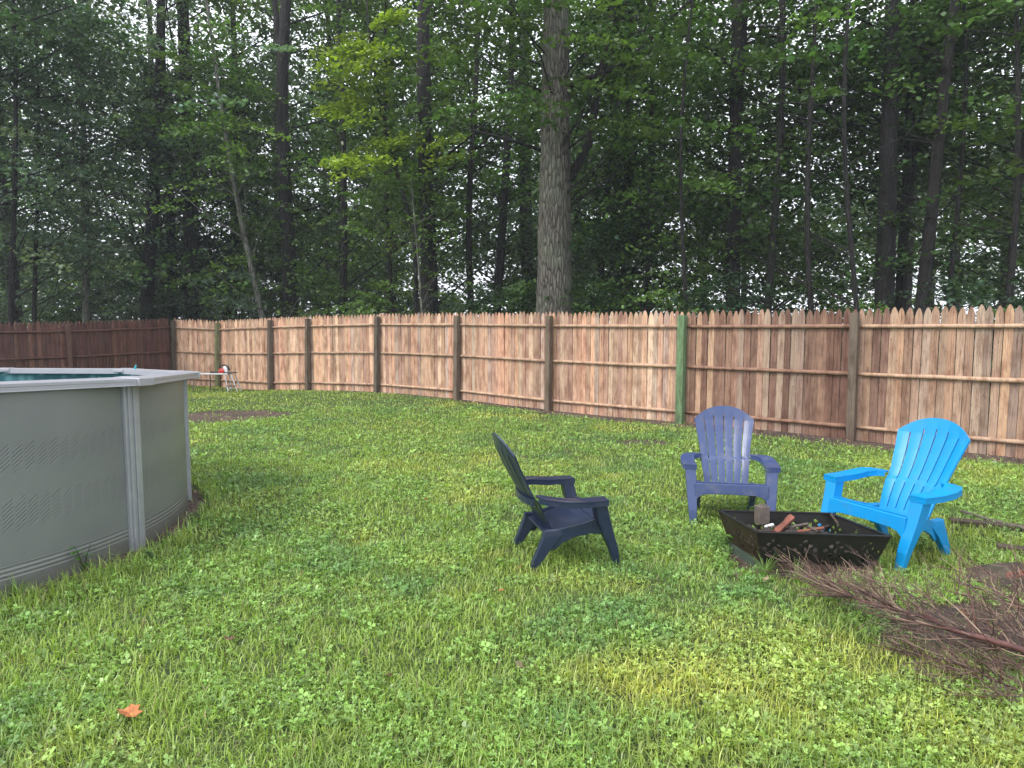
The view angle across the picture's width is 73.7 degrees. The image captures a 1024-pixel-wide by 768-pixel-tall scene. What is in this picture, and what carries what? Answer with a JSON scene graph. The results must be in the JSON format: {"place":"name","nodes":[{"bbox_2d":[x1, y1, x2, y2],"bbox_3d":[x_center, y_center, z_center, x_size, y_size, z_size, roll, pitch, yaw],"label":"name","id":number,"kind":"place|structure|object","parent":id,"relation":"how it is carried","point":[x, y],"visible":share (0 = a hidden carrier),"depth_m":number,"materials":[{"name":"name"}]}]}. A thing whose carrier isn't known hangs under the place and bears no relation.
{"place":"outdoors","nodes":[
{"label":"outdoors","id":0,"kind":"place"},
{"bbox_2d":[0,328,1023,767],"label":"ground","id":1,"kind":"structure","parent":0,"point":[196,492],"depth_m":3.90,"materials":[{"name":"plant"}]},
{"bbox_2d":[0,573,36,599],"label":"grass tuft","id":2,"kind":"object","parent":1,"relation":"on","point":[13,587],"visible":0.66,"depth_m":4.07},
{"bbox_2d":[0,291,38,347],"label":"shrub","id":3,"kind":"object","parent":1,"relation":"on","point":[6,313],"visible":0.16,"depth_m":24.10,"materials":[{"name":"green plant"}]},
{"bbox_2d":[0,291,46,363],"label":"shrub","id":4,"kind":"object","parent":1,"relation":"on","point":[2,321],"visible":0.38,"depth_m":22.40,"materials":[{"name":"green plant"}]},
{"bbox_2d":[0,26,107,328],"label":"woodland tree","id":5,"kind":"object","parent":1,"relation":"on","point":[2,293],"visible":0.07,"depth_m":32.67,"materials":[{"name":"green plant"}]},
{"bbox_2d":[17,289,104,360],"bbox_3d":[-15.121,-1.714,22.953,2.385,2.942,2.423,2,6,23],"label":"shrub","id":6,"kind":"object","parent":1,"relation":"on","point":[52,300],"visible":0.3,"depth_m":22.46,"materials":[{"name":"green plant"}]},
{"bbox_2d":[0,2,135,367],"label":"woodland tree","id":7,"kind":"object","parent":1,"relation":"on","point":[17,286],"visible":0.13,"depth_m":24.22,"materials":[{"name":"green plant"}]},
{"bbox_2d":[29,287,125,343],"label":"shrub","id":8,"kind":"object","parent":1,"relation":"on","point":[65,316],"visible":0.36,"depth_m":21.86,"materials":[{"name":"green plant"}]},
{"bbox_2d":[0,0,157,323],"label":"maple tree","id":9,"kind":"object","parent":1,"relation":"on","point":[39,149],"visible":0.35,"depth_m":20.32,"materials":[{"name":"green plant"}]},
{"bbox_2d":[69,543,94,569],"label":"weed","id":10,"kind":"object","parent":1,"relation":"on","point":[85,564],"visible":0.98,"depth_m":4.50,"materials":[{"name":"green plant"}]},
{"bbox_2d":[0,318,170,369],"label":"picket fence","id":11,"kind":"object","parent":1,"relation":"on","point":[127,344],"visible":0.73,"depth_m":17.07,"materials":[{"name":"brown wood"}]},
{"bbox_2d":[0,0,173,251],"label":"oak tree","id":12,"kind":"object","parent":1,"relation":"on","point":[9,19],"visible":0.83,"depth_m":18.11,"materials":[{"name":"green plant"}]},
{"bbox_2d":[0,0,174,339],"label":"maple tree","id":13,"kind":"object","parent":1,"relation":"on","point":[15,232],"visible":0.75,"depth_m":18.50,"materials":[{"name":"green plant"}]},
{"bbox_2d":[9,0,184,321],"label":"woodland tree","id":14,"kind":"object","parent":1,"relation":"on","point":[95,181],"visible":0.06,"depth_m":30.27,"materials":[{"name":"green plant"}]},
{"bbox_2d":[60,285,139,322],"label":"shrub","id":15,"kind":"object","parent":1,"relation":"on","point":[108,310],"visible":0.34,"depth_m":21.78,"materials":[{"name":"green plant"}]},
{"bbox_2d":[0,368,199,598],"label":"above ground pool","id":16,"kind":"structure","parent":1,"relation":"on","point":[98,459],"depth_m":4.57,"materials":[{"name":"grey metal"}]},
{"bbox_2d":[0,0,228,323],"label":"birch tree","id":17,"kind":"object","parent":1,"relation":"on","point":[85,299],"visible":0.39,"depth_m":21.19,"materials":[{"name":"green plant"}]},
{"bbox_2d":[117,704,142,716],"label":"fallen leaf","id":18,"kind":"object","parent":1,"relation":"on","point":[126,712],"visible":0.98,"depth_m":2.80,"materials":[{"name":"plant"}]},
{"bbox_2d":[112,273,181,320],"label":"shrub","id":19,"kind":"object","parent":1,"relation":"on","point":[158,287],"visible":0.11,"depth_m":23.32,"materials":[{"name":"green plant"}]},
{"bbox_2d":[0,0,305,322],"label":"oak tree","id":20,"kind":"object","parent":1,"relation":"on","point":[159,97],"visible":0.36,"depth_m":21.78,"materials":[{"name":"green plant"}]},
{"bbox_2d":[66,0,241,320],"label":"woodland tree","id":21,"kind":"object","parent":1,"relation":"on","point":[149,2],"visible":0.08,"depth_m":40.04,"materials":[{"name":"green plant"}]},
{"bbox_2d":[39,56,272,347],"bbox_3d":[-11.797,-6.340,23.299,8.251,13.157,8.032,0,5,0],"label":"hemlock tree","id":22,"kind":"object","parent":1,"relation":"on","point":[170,217],"visible":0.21,"depth_m":23.39,"materials":[{"name":"green plant"}]},
{"bbox_2d":[18,0,347,321],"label":"woodland tree","id":23,"kind":"object","parent":1,"relation":"on","point":[188,213],"visible":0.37,"depth_m":22.27,"materials":[{"name":"green plant"}]},
{"bbox_2d":[140,276,227,344],"bbox_3d":[-11.070,-1.969,23.184,2.758,3.410,3.035,2,6,24],"label":"shrub","id":24,"kind":"object","parent":1,"relation":"on","point":[173,292],"visible":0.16,"depth_m":22.89,"materials":[{"name":"green plant"}]},
{"bbox_2d":[154,288,228,322],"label":"shrub","id":25,"kind":"object","parent":1,"relation":"on","point":[188,300],"visible":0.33,"depth_m":22.60,"materials":[{"name":"green plant"}]},
{"bbox_2d":[193,372,241,391],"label":"work platform","id":26,"kind":"structure","parent":1,"relation":"on","point":[224,373],"depth_m":17.71,"materials":[{"name":"metal"}]},
{"bbox_2d":[188,269,270,321],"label":"shrub","id":27,"kind":"object","parent":1,"relation":"on","point":[239,304],"visible":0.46,"depth_m":19.96,"materials":[{"name":"green plant"}]},
{"bbox_2d":[109,0,360,321],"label":"birch tree","id":28,"kind":"object","parent":1,"relation":"on","point":[233,183],"visible":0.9,"depth_m":19.83,"materials":[{"name":"green plant"}]},
{"bbox_2d":[155,2,323,349],"bbox_3d":[-9.981,-6.043,24.318,8.007,14.376,8.001,0,5,0],"label":"hemlock tree","id":29,"kind":"object","parent":1,"relation":"on","point":[269,273],"visible":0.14,"depth_m":23.86,"materials":[{"name":"green plant"}]},
{"bbox_2d":[174,0,381,310],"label":"woodland tree","id":30,"kind":"object","parent":1,"relation":"on","point":[272,88],"visible":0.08,"depth_m":31.52,"materials":[{"name":"green plant"}]},
{"bbox_2d":[233,281,332,319],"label":"shrub","id":31,"kind":"object","parent":1,"relation":"on","point":[275,310],"visible":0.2,"depth_m":22.45,"materials":[{"name":"green plant"}]},
{"bbox_2d":[168,0,419,318],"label":"maple tree","id":32,"kind":"object","parent":1,"relation":"on","point":[281,47],"visible":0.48,"depth_m":21.15,"materials":[{"name":"green plant"}]},
{"bbox_2d":[256,42,382,311],"bbox_3d":[-9.867,-10.285,38.494,7.396,17.151,8.353,4,7,40],"label":"woodland tree","id":33,"kind":"object","parent":1,"relation":"on","point":[326,264],"visible":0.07,"depth_m":38.02,"materials":[{"name":"green plant"}]},
{"bbox_2d":[297,286,361,318],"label":"shrub","id":34,"kind":"object","parent":1,"relation":"on","point":[334,296],"visible":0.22,"depth_m":19.72,"materials":[{"name":"green plant"}]},
{"bbox_2d":[223,0,452,311],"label":"woodland tree","id":35,"kind":"object","parent":1,"relation":"on","point":[352,147],"visible":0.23,"depth_m":23.71,"materials":[{"name":"green plant"}]},
{"bbox_2d":[222,0,475,318],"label":"maple tree","id":36,"kind":"object","parent":1,"relation":"on","point":[342,204],"visible":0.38,"depth_m":21.05,"materials":[{"name":"green plant"}]},
{"bbox_2d":[323,278,414,317],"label":"shrub","id":37,"kind":"object","parent":1,"relation":"on","point":[364,308],"visible":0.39,"depth_m":19.00,"materials":[{"name":"green plant"}]},
{"bbox_2d":[307,0,474,313],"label":"maple tree","id":38,"kind":"object","parent":1,"relation":"on","point":[349,103],"visible":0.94,"depth_m":16.13,"materials":[{"name":"green plant"}]},
{"bbox_2d":[295,0,497,316],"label":"maple tree","id":39,"kind":"object","parent":1,"relation":"on","point":[389,256],"visible":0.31,"depth_m":20.38,"materials":[{"name":"green plant"}]},
{"bbox_2d":[297,0,501,313],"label":"woodland tree","id":40,"kind":"object","parent":1,"relation":"on","point":[392,250],"visible":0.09,"depth_m":33.19,"materials":[{"name":"green plant"}]},
{"bbox_2d":[345,163,485,315],"bbox_3d":[-2.321,-2.513,16.939,3.374,5.340,3.519,0,5,0],"label":"birch sapling","id":41,"kind":"object","parent":1,"relation":"on","point":[414,219],"visible":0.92,"depth_m":16.68,"materials":[{"name":"green plant"}]},
{"bbox_2d":[347,7,495,307],"bbox_3d":[-4.654,-12.147,39.321,10.138,20.706,10.255,-3,6,-31],"label":"woodland tree","id":42,"kind":"object","parent":1,"relation":"on","point":[445,288],"visible":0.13,"depth_m":39.71,"materials":[{"name":"green plant"}]},
{"bbox_2d":[393,298,452,317],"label":"shrub","id":43,"kind":"object","parent":1,"relation":"on","point":[408,301],"visible":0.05,"depth_m":19.86,"materials":[{"name":"green plant"}]},
{"bbox_2d":[308,0,577,314],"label":"maple tree","id":44,"kind":"object","parent":1,"relation":"on","point":[424,73],"visible":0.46,"depth_m":18.57,"materials":[{"name":"green plant"}]},
{"bbox_2d":[359,0,592,313],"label":"maple tree","id":45,"kind":"object","parent":1,"relation":"on","point":[468,244],"visible":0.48,"depth_m":19.30,"materials":[{"name":"green plant"}]},
{"bbox_2d":[444,284,535,335],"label":"shrub","id":46,"kind":"object","parent":1,"relation":"on","point":[483,300],"visible":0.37,"depth_m":15.90,"materials":[{"name":"green plant"}]},
{"bbox_2d":[0,404,1023,767],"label":"clover","id":47,"kind":"object","parent":1,"relation":"on","point":[686,724],"visible":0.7,"depth_m":3.50,"materials":[{"name":"green plant"}]},
{"bbox_2d":[397,0,629,314],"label":"maple tree","id":48,"kind":"object","parent":1,"relation":"on","point":[502,202],"visible":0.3,"depth_m":19.76,"materials":[{"name":"green plant"}]},
{"bbox_2d":[5,0,1023,345],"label":"distant woods","id":49,"kind":"object","parent":1,"relation":"on","point":[509,272],"visible":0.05,"depth_m":46.54,"materials":[{"name":"green plant"}]},
{"bbox_2d":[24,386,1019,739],"bbox_3d":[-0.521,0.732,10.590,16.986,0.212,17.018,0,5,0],"label":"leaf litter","id":50,"kind":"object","parent":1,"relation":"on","point":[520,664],"visible":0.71,"depth_m":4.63,"materials":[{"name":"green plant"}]},
{"bbox_2d":[388,0,657,315],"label":"woodland tree","id":51,"kind":"object","parent":1,"relation":"on","point":[524,248],"visible":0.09,"depth_m":24.68,"materials":[{"name":"green plant"}]},
{"bbox_2d":[474,279,575,336],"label":"shrub","id":52,"kind":"object","parent":1,"relation":"on","point":[522,289],"visible":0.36,"depth_m":15.25,"materials":[{"name":"green plant"}]},
{"bbox_2d":[376,0,723,323],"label":"oak tree","id":53,"kind":"object","parent":1,"relation":"on","point":[558,173],"visible":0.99,"depth_m":13.95,"materials":[{"name":"green plant"}]},
{"bbox_2d":[501,298,608,374],"bbox_3d":[1.109,-0.845,15.381,2.802,2.314,1.892,4,6,37],"label":"shrub","id":54,"kind":"object","parent":1,"relation":"on","point":[575,303],"visible":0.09,"depth_m":14.87,"materials":[{"name":"green plant"}]},
{"bbox_2d":[491,432,619,569],"bbox_3d":[0.259,0.768,4.765,0.798,0.890,0.780,-1,5,-15],"label":"adirondack chair","id":55,"kind":"object","parent":1,"relation":"on","point":[557,522],"visible":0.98,"depth_m":4.56,"materials":[{"name":"blue plastic"}]},
{"bbox_2d":[508,108,620,311],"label":"woodland tree","id":56,"kind":"object","parent":1,"relation":"on","point":[585,200],"visible":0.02,"depth_m":40.75,"materials":[{"name":"green plant"}]},
{"bbox_2d":[525,272,648,317],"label":"shrub","id":57,"kind":"object","parent":1,"relation":"on","point":[598,292],"visible":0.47,"depth_m":14.95,"materials":[{"name":"green plant"}]},
{"bbox_2d":[170,304,1023,458],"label":"picket fence","id":58,"kind":"object","parent":1,"relation":"on","point":[565,363],"visible":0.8,"depth_m":11.20,"materials":[{"name":"brown wood"}]},
{"bbox_2d":[473,0,725,314],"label":"maple tree","id":59,"kind":"object","parent":1,"relation":"on","point":[518,204],"visible":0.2,"depth_m":18.88,"materials":[{"name":"green plant"}]},
{"bbox_2d":[506,6,711,308],"bbox_3d":[4.692,-11.872,33.282,10.343,21.236,9.157,1,5,7],"label":"woodland tree","id":60,"kind":"object","parent":1,"relation":"on","point":[602,160],"visible":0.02,"depth_m":32.71,"materials":[{"name":"green plant"}]},
{"bbox_2d":[510,0,741,376],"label":"hemlock tree","id":61,"kind":"object","parent":1,"relation":"on","point":[626,179],"visible":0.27,"depth_m":17.07,"materials":[{"name":"green plant"}]},
{"bbox_2d":[533,0,725,318],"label":"woodland tree","id":62,"kind":"object","parent":1,"relation":"on","point":[640,202],"visible":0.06,"depth_m":25.60,"materials":[{"name":"green plant"}]},
{"bbox_2d":[491,0,785,317],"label":"maple tree","id":63,"kind":"object","parent":1,"relation":"on","point":[647,309],"visible":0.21,"depth_m":16.89,"materials":[{"name":"green plant"}]},
{"bbox_2d":[526,0,794,322],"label":"maple tree","id":64,"kind":"object","parent":1,"relation":"on","point":[681,180],"visible":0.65,"depth_m":14.46,"materials":[{"name":"green plant"}]},
{"bbox_2d":[633,287,726,377],"bbox_3d":[3.543,-0.728,13.595,2.749,2.354,2.915,0,5,0],"label":"shrub","id":65,"kind":"object","parent":1,"relation":"on","point":[667,303],"visible":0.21,"depth_m":13.04,"materials":[{"name":"green plant"}]},
{"bbox_2d":[636,28,785,338],"bbox_3d":[8.877,-9.212,31.475,7.952,16.242,8.045,4,7,39],"label":"woodland tree","id":66,"kind":"object","parent":1,"relation":"on","point":[706,101],"visible":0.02,"depth_m":30.88,"materials":[{"name":"green plant"}]},
{"bbox_2d":[653,268,805,396],"bbox_3d":[4.300,-0.846,13.031,2.792,2.686,2.680,-2,6,-24],"label":"shrub","id":67,"kind":"object","parent":1,"relation":"on","point":[722,281],"visible":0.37,"depth_m":13.07,"materials":[{"name":"green plant"}]},
{"bbox_2d":[680,406,780,524],"bbox_3d":[1.833,0.673,5.815,0.780,0.890,0.797,1,5,11],"label":"adirondack chair","id":68,"kind":"object","parent":1,"relation":"on","point":[766,491],"visible":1,"depth_m":5.93,"materials":[{"name":"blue plastic"}]},
{"bbox_2d":[572,0,901,395],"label":"maple tree","id":69,"kind":"object","parent":1,"relation":"on","point":[734,163],"visible":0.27,"depth_m":14.68,"materials":[{"name":"green plant"}]},
{"bbox_2d":[672,10,834,329],"bbox_3d":[12.738,-10.618,37.162,8.791,18.051,7.784,4,7,39],"label":"woodland tree","id":70,"kind":"object","parent":1,"relation":"on","point":[756,103],"visible":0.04,"depth_m":36.46,"materials":[{"name":"green plant"}]},
{"bbox_2d":[604,0,923,379],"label":"maple tree","id":71,"kind":"object","parent":1,"relation":"on","point":[775,204],"visible":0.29,"depth_m":14.92,"materials":[{"name":"green plant"}]},
{"bbox_2d":[747,553,785,579],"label":"grass tuft","id":72,"kind":"object","parent":1,"relation":"on","point":[765,567],"visible":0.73,"depth_m":4.38,"materials":[{"name":"plant"}]},
{"bbox_2d":[633,0,905,355],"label":"maple tree","id":73,"kind":"object","parent":1,"relation":"on","point":[825,16],"visible":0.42,"depth_m":14.60,"materials":[{"name":"green plant"}]},
{"bbox_2d":[707,280,840,383],"bbox_3d":[5.575,-0.978,15.084,2.942,2.590,3.091,-2,6,-26],"label":"shrub","id":74,"kind":"object","parent":1,"relation":"on","point":[819,295],"visible":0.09,"depth_m":14.40,"materials":[{"name":"green plant"}]},
{"bbox_2d":[740,276,858,379],"bbox_3d":[6.425,-1.007,14.856,2.989,2.692,2.856,-2,5,-19],"label":"shrub","id":75,"kind":"object","parent":1,"relation":"on","point":[822,304],"visible":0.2,"depth_m":14.38,"materials":[{"name":"green plant"}]},
{"bbox_2d":[717,510,891,573],"bbox_3d":[1.951,1.086,4.654,0.982,0.296,0.538,0,5,5],"label":"fire pit","id":76,"kind":"object","parent":1,"relation":"on","point":[746,540],"visible":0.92,"depth_m":4.45,"materials":[{"name":"metal"}]},
{"bbox_2d":[754,502,769,524],"bbox_3d":[1.787,0.918,4.881,0.082,0.156,0.070,-1,5,-11],"label":"wood block","id":77,"kind":"object","parent":76,"relation":"in","point":[761,514],"depth_m":4.85,"materials":[{"name":"wood"}]},
{"bbox_2d":[771,514,794,531],"bbox_3d":[1.885,0.980,4.744,0.220,0.126,0.054,-4,6,-37],"label":"firewood","id":78,"kind":"object","parent":76,"relation":"in","point":[786,522],"visible":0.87,"depth_m":4.73,"materials":[{"name":"wood"}]},
{"bbox_2d":[746,524,842,546],"bbox_3d":[1.934,1.032,4.637,0.593,0.069,0.410,0,5,0],"label":"charcoal","id":79,"kind":"object","parent":76,"relation":"on","point":[788,529],"visible":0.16,"depth_m":4.72,"materials":[{"name":"brown wood"}]},
{"bbox_2d":[689,0,967,393],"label":"pine tree","id":80,"kind":"object","parent":1,"relation":"on","point":[886,240],"visible":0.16,"depth_m":14.04,"materials":[{"name":"green plant"}]},
{"bbox_2d":[659,0,1023,312],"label":"maple tree","id":81,"kind":"object","parent":1,"relation":"on","point":[822,94],"visible":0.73,"depth_m":13.73,"materials":[{"name":"green plant"}]},
{"bbox_2d":[728,0,1006,378],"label":"maple tree","id":82,"kind":"object","parent":1,"relation":"on","point":[901,280],"visible":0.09,"depth_m":14.88,"materials":[{"name":"green plant"}]},
{"bbox_2d":[803,298,938,394],"bbox_3d":[7.182,-0.633,13.636,2.812,2.173,2.785,0,5,0],"label":"shrub","id":83,"kind":"object","parent":1,"relation":"on","point":[866,308],"visible":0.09,"depth_m":13.38,"materials":[{"name":"green plant"}]},
{"bbox_2d":[742,0,1023,401],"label":"maple tree","id":84,"kind":"object","parent":1,"relation":"on","point":[935,167],"visible":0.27,"depth_m":13.62,"materials":[{"name":"green plant"}]},
{"bbox_2d":[751,545,1023,678],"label":"dead branch","id":85,"kind":"object","parent":1,"relation":"on","point":[874,598],"visible":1,"depth_m":3.33,"materials":[{"name":"wood"}]},
{"bbox_2d":[762,0,1023,317],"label":"maple tree","id":86,"kind":"object","parent":1,"relation":"on","point":[955,125],"visible":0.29,"depth_m":14.70,"materials":[{"name":"green plant"}]},
{"bbox_2d":[818,418,970,572],"bbox_3d":[2.757,0.725,4.853,0.825,0.921,0.807,-2,6,-25],"label":"adirondack chair","id":87,"kind":"object","parent":1,"relation":"on","point":[904,507],"visible":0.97,"depth_m":4.89,"materials":[{"name":"blue plastic"}]},
{"bbox_2d":[794,2,1023,317],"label":"woodland tree","id":88,"kind":"object","parent":1,"relation":"on","point":[910,276],"visible":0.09,"depth_m":24.76,"materials":[{"name":"green plant"}]},
{"bbox_2d":[799,0,1023,394],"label":"maple tree","id":89,"kind":"object","parent":1,"relation":"on","point":[1017,189],"visible":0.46,"depth_m":13.78,"materials":[{"name":"green plant"}]},
{"bbox_2d":[828,0,1023,307],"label":"maple tree","id":90,"kind":"object","parent":1,"relation":"on","point":[984,165],"visible":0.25,"depth_m":14.75,"materials":[{"name":"green plant"}]},
{"bbox_2d":[851,6,1022,329],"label":"woodland tree","id":91,"kind":"object","parent":1,"relation":"on","point":[932,299],"visible":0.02,"depth_m":31.12,"materials":[{"name":"green plant"}]},
{"bbox_2d":[852,2,1023,353],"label":"woodland tree","id":92,"kind":"object","parent":1,"relation":"on","point":[957,304],"visible":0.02,"depth_m":37.12,"materials":[{"name":"green plant"}]},
{"bbox_2d":[863,606,1023,714],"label":"dead branch","id":93,"kind":"object","parent":1,"relation":"on","point":[965,666],"visible":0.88,"depth_m":3.07,"materials":[{"name":"wood"}]},
{"bbox_2d":[871,271,1023,411],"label":"shrub","id":94,"kind":"object","parent":1,"relation":"on","point":[958,292],"visible":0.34,"depth_m":10.91,"materials":[{"name":"green plant"}]},
{"bbox_2d":[898,0,1023,316],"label":"maple tree","id":95,"kind":"object","parent":1,"relation":"on","point":[965,193],"visible":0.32,"depth_m":15.07,"materials":[{"name":"green plant"}]},
{"bbox_2d":[899,0,1023,245],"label":"woodland tree","id":96,"kind":"object","parent":1,"relation":"on","point":[954,30],"visible":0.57,"depth_m":12.22,"materials":[{"name":"green plant"}]},
{"bbox_2d":[906,9,1023,306],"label":"woodland tree","id":97,"kind":"object","parent":1,"relation":"on","point":[1002,271],"visible":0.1,"depth_m":24.08,"materials":[{"name":"green plant"}]},
{"bbox_2d":[918,305,1023,429],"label":"shrub","id":98,"kind":"object","parent":1,"relation":"on","point":[994,311],"visible":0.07,"depth_m":10.31,"materials":[{"name":"green plant"}]},
{"bbox_2d":[922,536,1023,642],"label":"dead branch","id":99,"kind":"object","parent":1,"relation":"on","point":[1014,582],"visible":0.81,"depth_m":3.55,"materials":[{"name":"wood"}]},
{"bbox_2d":[948,517,1023,531],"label":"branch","id":100,"kind":"object","parent":1,"relation":"on","point":[972,521],"visible":0.69,"depth_m":5.39,"materials":[{"name":"wood"}]},
{"bbox_2d":[960,510,1023,529],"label":"stick","id":101,"kind":"object","parent":1,"relation":"on","point":[989,519],"visible":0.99,"depth_m":5.47,"materials":[{"name":"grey wood"}]},
{"bbox_2d":[963,562,1023,595],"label":"earth mound","id":102,"kind":"object","parent":1,"relation":"on","point":[998,567],"visible":0.42,"depth_m":4.26,"materials":[{"name":"soil"}]},
{"bbox_2d":[976,66,1023,271],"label":"woodland tree","id":103,"kind":"object","parent":1,"relation":"on","point":[1020,257],"visible":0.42,"depth_m":14.25,"materials":[{"name":"green plant"}]},
{"bbox_2d":[996,543,1023,555],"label":"wooden board","id":104,"kind":"object","parent":1,"relation":"on","point":[1004,546],"visible":0.62,"depth_m":4.84,"materials":[{"name":"wood"}]},
{"bbox_2d":[0,0,1023,322],"label":"sky","id":105,"kind":"structure","parent":0,"point":[131,17],"materials":[{"name":"white"}]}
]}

